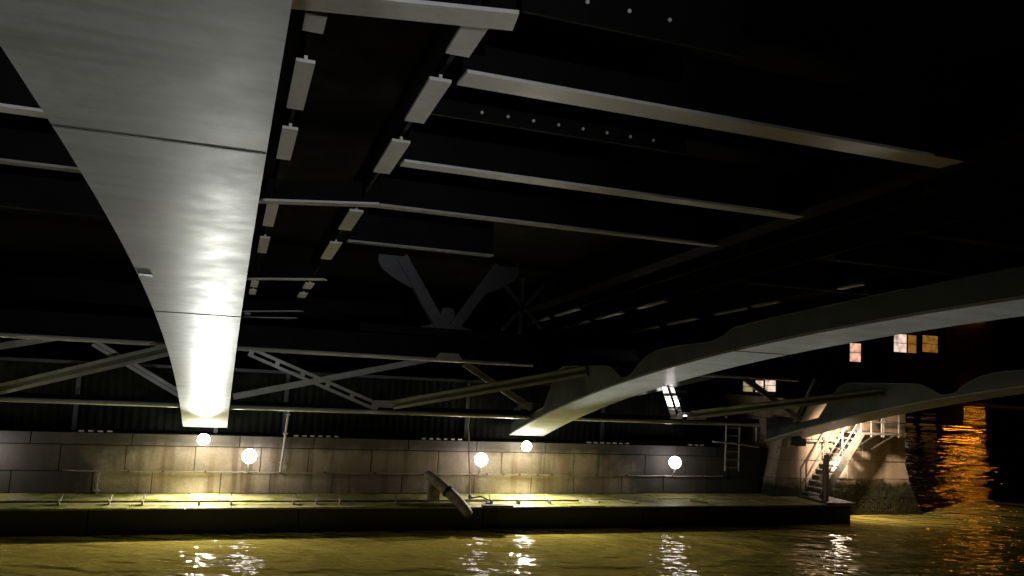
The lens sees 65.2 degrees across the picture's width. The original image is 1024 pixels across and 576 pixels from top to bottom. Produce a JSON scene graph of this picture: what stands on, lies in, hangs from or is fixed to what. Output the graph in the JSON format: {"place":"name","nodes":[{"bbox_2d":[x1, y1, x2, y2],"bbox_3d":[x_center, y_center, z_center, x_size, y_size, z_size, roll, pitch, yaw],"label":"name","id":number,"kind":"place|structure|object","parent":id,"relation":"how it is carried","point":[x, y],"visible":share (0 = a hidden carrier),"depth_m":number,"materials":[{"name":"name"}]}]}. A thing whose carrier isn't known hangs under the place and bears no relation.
{"place":"outdoors","nodes":[
{"label":"outdoors","id":0,"kind":"place"},
{"bbox_2d":[0,342,1023,575],"bbox_3d":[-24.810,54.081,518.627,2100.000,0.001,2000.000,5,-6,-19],"label":"river","id":1,"kind":"structure","parent":0,"point":[964,464],"depth_m":17.97,"materials":[{"name":"liquid"}]},
{"bbox_2d":[0,393,922,536],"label":"stone pier","id":2,"kind":"structure","parent":1,"relation":"in","point":[764,485],"depth_m":19.53,"materials":[{"name":"grey stone"}]},
{"bbox_2d":[94,473,100,493],"bbox_3d":[-9.129,4.301,17.621,0.100,0.460,0.125,5,-6,-19],"label":"wall pipe","id":3,"kind":"object","parent":2,"relation":"attached to","point":[97,481],"depth_m":17.58,"materials":[{"name":"metal"}]},
{"bbox_2d":[197,434,209,444],"bbox_3d":[-7.014,3.429,18.208,0.260,0.260,0.574,5,-6,-19],"label":"flood lamp","id":4,"kind":"object","parent":2,"relation":"attached to","point":[203,439],"visible":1,"depth_m":17.98,"materials":[{"name":"white glass"}]},
{"bbox_2d":[242,449,256,473],"bbox_3d":[-6.138,3.985,18.388,0.329,0.603,0.630,10,-9,-51],"label":"globe lamp","id":5,"kind":"object","parent":2,"relation":"attached to","point":[249,456],"visible":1,"depth_m":18.20,"materials":[{"name":"white glass"}]},
{"bbox_2d":[279,411,289,471],"bbox_3d":[-5.398,3.606,18.993,0.160,1.503,0.125,5,-6,-19],"label":"wall pipe","id":6,"kind":"object","parent":2,"relation":"attached to","point":[285,433],"depth_m":18.95,"materials":[{"name":"metal"}]},
{"bbox_2d":[0,494,578,505],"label":"ledge pipe","id":7,"kind":"object","parent":2,"relation":"on","point":[316,501],"visible":0.97,"depth_m":17.46,"materials":[{"name":"metal"}]},
{"bbox_2d":[0,357,703,445],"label":"corrugated screen","id":8,"kind":"object","parent":2,"relation":"on","point":[123,381],"visible":0.6,"depth_m":19.79,"materials":[{"name":"metal"}]},
{"bbox_2d":[62,469,723,476],"bbox_3d":[-1.873,4.684,20.184,16.840,0.050,0.070,5,-6,-19],"label":"wall cable","id":9,"kind":"object","parent":2,"relation":"attached to","point":[324,472],"depth_m":19.54,"materials":[{"name":"metal"}]},
{"bbox_2d":[400,502,454,505],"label":"stone slab","id":10,"kind":"structure","parent":2,"relation":"on","point":[427,504],"depth_m":18.43,"materials":[{"name":"grey stone"}]},
{"bbox_2d":[427,481,439,499],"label":"prop block","id":11,"kind":"structure","parent":2,"relation":"on","point":[433,492],"depth_m":18.94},
{"bbox_2d":[424,470,472,517],"bbox_3d":[-1.479,4.822,18.781,1.366,0.963,0.318,0,-6,29],"label":"timber fender","id":12,"kind":"object","parent":2,"relation":"on","point":[449,493],"visible":1,"depth_m":18.66,"materials":[{"name":"brown wood"}]},
{"bbox_2d":[470,453,487,475],"bbox_3d":[-0.901,4.453,20.198,0.329,0.603,0.630,10,-9,-51],"label":"globe lamp","id":13,"kind":"object","parent":2,"relation":"attached to","point":[481,459],"visible":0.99,"depth_m":20.01,"materials":[{"name":"white glass"}]},
{"bbox_2d":[471,496,497,528],"bbox_3d":[-0.634,5.337,19.135,0.288,0.611,1.077,6,-7,-29],"label":"rubber hose","id":14,"kind":"object","parent":2,"relation":"on","point":[489,502],"visible":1,"depth_m":18.86,"materials":[{"name":"black rubber"}]},
{"bbox_2d":[481,504,513,506],"bbox_3d":[-0.341,5.113,18.787,0.750,0.042,0.170,5,-6,-19],"label":"mooring plate","id":15,"kind":"object","parent":2,"relation":"on","point":[497,505],"visible":1,"depth_m":18.74,"materials":[{"name":"black metal"}]},
{"bbox_2d":[0,0,1023,441],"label":"road bridge","id":16,"kind":"structure","parent":2,"relation":"on","point":[704,190],"depth_m":10.25,"materials":[{"name":"grey paint"}]},
{"bbox_2d":[467,417,471,498],"bbox_3d":[-1.034,4.171,19.682,0.214,2.011,0.097,4,-6,-4],"label":"hanging rope","id":17,"kind":"object","parent":16,"relation":"hanging from","point":[469,496],"visible":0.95,"depth_m":19.69,"materials":[{"name":"metal"}]},
{"bbox_2d":[791,437,805,445],"bbox_3d":[8.212,4.428,23.066,0.330,0.220,0.400,5,-6,-19],"label":"junction box","id":18,"kind":"object","parent":16,"relation":"attached to","point":[798,441],"visible":1,"depth_m":22.89,"materials":[{"name":"black metal"}]},
{"bbox_2d":[776,439,832,453],"bbox_3d":[8.515,4.623,23.279,2.030,0.463,0.069,5,-6,-20],"label":"conduit","id":19,"kind":"object","parent":16,"relation":"attached to","point":[806,441],"visible":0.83,"depth_m":23.08,"materials":[{"name":"metal"}]},
{"bbox_2d":[520,441,531,450],"bbox_3d":[0.323,4.085,20.743,0.260,0.260,0.574,5,-6,-19],"label":"flood lamp","id":20,"kind":"object","parent":2,"relation":"attached to","point":[526,445],"visible":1,"depth_m":20.51,"materials":[{"name":"white glass"}]},
{"bbox_2d":[583,499,599,502],"bbox_3d":[2.004,5.381,20.215,0.501,0.045,0.060,-2,-8,42],"label":"timber offcut","id":21,"kind":"object","parent":2,"relation":"on","point":[594,501],"visible":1,"depth_m":20.18,"materials":[{"name":"brown wood"}]},
{"bbox_2d":[619,499,636,502],"bbox_3d":[2.962,5.461,20.493,0.501,0.045,0.060,-2,-8,42],"label":"timber offcut","id":22,"kind":"object","parent":2,"relation":"on","point":[627,501],"visible":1,"depth_m":20.48,"materials":[{"name":"brown wood"}]},
{"bbox_2d":[636,498,652,501],"bbox_3d":[3.461,5.527,20.877,0.501,0.045,0.060,-2,-8,42],"label":"timber offcut","id":23,"kind":"object","parent":2,"relation":"on","point":[644,499],"visible":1,"depth_m":20.84,"materials":[{"name":"brown wood"}]},
{"bbox_2d":[663,456,680,476],"bbox_3d":[4.344,4.922,22.011,0.329,0.603,0.630,10,-9,-51],"label":"globe lamp","id":24,"kind":"object","parent":2,"relation":"attached to","point":[674,462],"visible":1,"depth_m":21.83,"materials":[{"name":"white glass"}]},
{"bbox_2d":[690,499,707,502],"bbox_3d":[4.940,5.638,21.177,0.501,0.045,0.060,-2,-8,42],"label":"timber offcut","id":25,"kind":"object","parent":2,"relation":"on","point":[699,501],"visible":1,"depth_m":21.14,"materials":[{"name":"brown wood"}]},
{"bbox_2d":[724,416,740,470],"bbox_3d":[6.335,4.473,22.986,0.480,1.550,0.050,5,-6,-19],"label":"wall ladder","id":26,"kind":"object","parent":2,"relation":"hanging from","point":[726,451],"depth_m":22.96,"materials":[{"name":"metal"}]},
{"bbox_2d":[712,440,759,447],"bbox_3d":[6.337,4.416,22.611,1.419,0.170,0.074,4,-6,-11],"label":"support rod","id":27,"kind":"object","parent":2,"relation":"attached to","point":[734,443],"visible":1,"depth_m":22.59,"materials":[{"name":"metal"}]},
{"bbox_2d":[823,455,828,500],"bbox_3d":[8.802,5.311,22.406,0.100,1.260,0.100,5,-6,-19],"label":"guard post","id":28,"kind":"object","parent":2,"relation":"on","point":[826,481],"visible":1,"depth_m":22.37,"materials":[{"name":"grey metal"}]},
{"bbox_2d":[801,415,899,499],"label":"steel stairs","id":29,"kind":"structure","parent":2,"relation":"on","point":[846,456],"depth_m":23.07,"materials":[{"name":"grey metal"}]},
{"bbox_2d":[0,297,1023,397],"label":"sky","id":30,"kind":"structure","parent":0,"point":[551,353],"materials":[{"name":"black"}]},
{"bbox_2d":[421,373,1023,406],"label":"quay","id":31,"kind":"structure","parent":0,"point":[503,378],"depth_m":239.45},
{"bbox_2d":[653,339,872,395],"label":"riverside building","id":32,"kind":"structure","parent":0,"point":[831,369],"depth_m":243.85,"materials":[{"name":"grey"}]},
{"bbox_2d":[742,382,752,391],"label":"window","id":33,"kind":"structure","parent":32,"relation":"in","point":[745,388],"depth_m":234.39,"materials":[{"name":"grey"}]},
{"bbox_2d":[755,380,763,391],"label":"window","id":34,"kind":"structure","parent":32,"relation":"in","point":[760,382],"depth_m":236.17,"materials":[{"name":"grey"}]},
{"bbox_2d":[764,380,775,391],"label":"window","id":35,"kind":"structure","parent":32,"relation":"in","point":[770,385],"depth_m":237.21,"materials":[{"name":"grey glass"}]},
{"bbox_2d":[849,343,860,362],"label":"window","id":36,"kind":"structure","parent":32,"relation":"in","point":[854,348],"depth_m":248.47,"materials":[{"name":"pink glass"}]},
{"bbox_2d":[872,327,945,385],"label":"riverside building","id":37,"kind":"structure","parent":0,"point":[918,357],"depth_m":256.83,"materials":[{"name":"grey"}]},
{"bbox_2d":[893,334,906,352],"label":"window","id":38,"kind":"structure","parent":37,"relation":"in","point":[899,341],"depth_m":254.74,"materials":[{"name":"grey glass"}]},
{"bbox_2d":[907,334,916,353],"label":"window","id":39,"kind":"structure","parent":37,"relation":"in","point":[911,339],"depth_m":256.24,"materials":[{"name":"orange glass"}]},
{"bbox_2d":[922,335,937,352],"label":"window","id":40,"kind":"structure","parent":37,"relation":"in","point":[929,343],"depth_m":258.75,"materials":[{"name":"orange glass"}]},
{"bbox_2d":[946,320,991,403],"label":"office tower","id":41,"kind":"structure","parent":0,"point":[968,352],"depth_m":272.01,"materials":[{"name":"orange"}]}
]}

